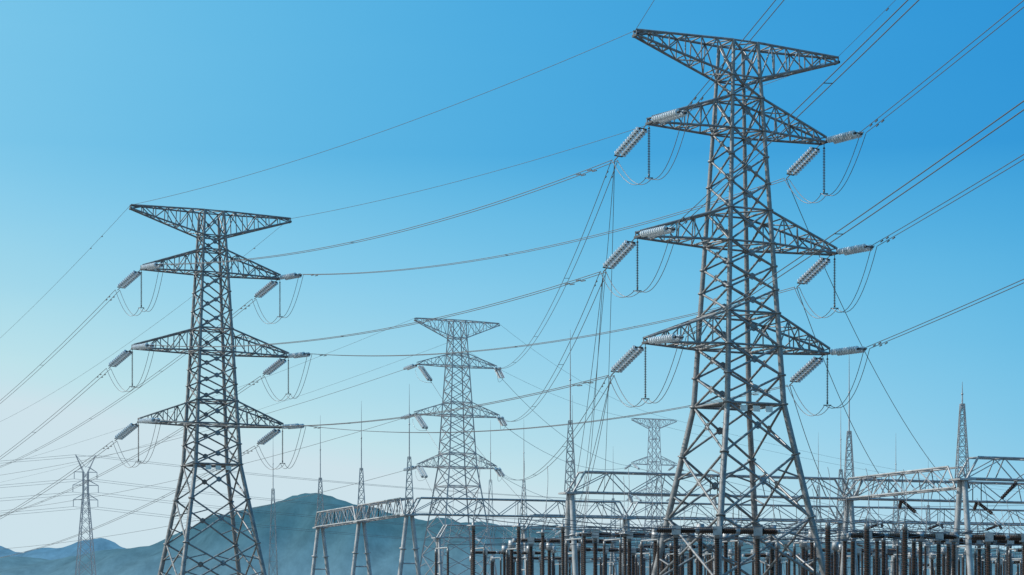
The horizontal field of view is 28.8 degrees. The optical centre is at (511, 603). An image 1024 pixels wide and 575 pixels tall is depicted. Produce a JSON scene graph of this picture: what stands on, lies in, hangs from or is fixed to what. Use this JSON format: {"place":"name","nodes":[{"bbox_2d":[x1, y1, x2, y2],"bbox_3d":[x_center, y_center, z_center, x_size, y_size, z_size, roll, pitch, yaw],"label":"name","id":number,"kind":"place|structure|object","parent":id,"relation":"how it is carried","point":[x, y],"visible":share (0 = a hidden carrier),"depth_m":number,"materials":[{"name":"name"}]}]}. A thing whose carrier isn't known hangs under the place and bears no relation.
{"place":"outdoors","nodes":[
{"label":"outdoors","id":0,"kind":"place"},
{"bbox_2d":[0,538,126,559],"bbox_3d":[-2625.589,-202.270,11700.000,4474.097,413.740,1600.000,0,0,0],"label":"hill","id":1,"kind":"structure","parent":0,"point":[69,550],"depth_m":12050.77,"materials":[{"name":"blue"}]},
{"bbox_2d":[0,493,1021,574],"bbox_3d":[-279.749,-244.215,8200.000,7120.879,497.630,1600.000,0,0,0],"label":"hill","id":2,"kind":"structure","parent":0,"point":[295,547],"depth_m":8069.44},
{"bbox_2d":[0,0,1023,552],"label":"sky","id":3,"kind":"structure","parent":0,"point":[107,107],"materials":[{"name":"blue"}]},
{"label":"ground","id":4,"kind":"structure","parent":0,"visible":0},
{"bbox_2d":[73,455,98,574],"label":"pylon","id":5,"kind":"object","parent":4,"relation":"on","point":[83,503],"visible":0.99,"depth_m":452.81,"materials":[{"name":"metal"}]},
{"bbox_2d":[106,204,311,574],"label":"pylon","id":6,"kind":"object","parent":4,"relation":"on","point":[131,277],"visible":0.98,"depth_m":176.48,"materials":[{"name":"metal"}]},
{"bbox_2d":[401,317,506,574],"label":"pylon","id":7,"kind":"object","parent":4,"relation":"on","point":[419,419],"visible":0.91,"depth_m":261.54,"materials":[{"name":"metal"}]},
{"bbox_2d":[268,335,1023,574],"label":"substation gantries","id":8,"kind":"object","parent":4,"relation":"on","point":[629,560],"visible":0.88,"depth_m":147.81,"materials":[{"name":"metal"}]},
{"bbox_2d":[625,418,683,573],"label":"pylon","id":9,"kind":"object","parent":4,"relation":"on","point":[652,451],"visible":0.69,"depth_m":349.77,"materials":[{"name":"metal"}]},
{"bbox_2d":[0,0,1023,559],"bbox_3d":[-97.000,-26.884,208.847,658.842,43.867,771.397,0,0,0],"label":"conductors","id":10,"kind":"object","parent":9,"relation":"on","point":[602,286],"visible":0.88,"depth_m":146.22,"materials":[{"name":"metal"}]},
{"bbox_2d":[600,28,876,574],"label":"pylon","id":11,"kind":"object","parent":4,"relation":"on","point":[727,404],"visible":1,"depth_m":123.42,"materials":[{"name":"metal"}]}
]}

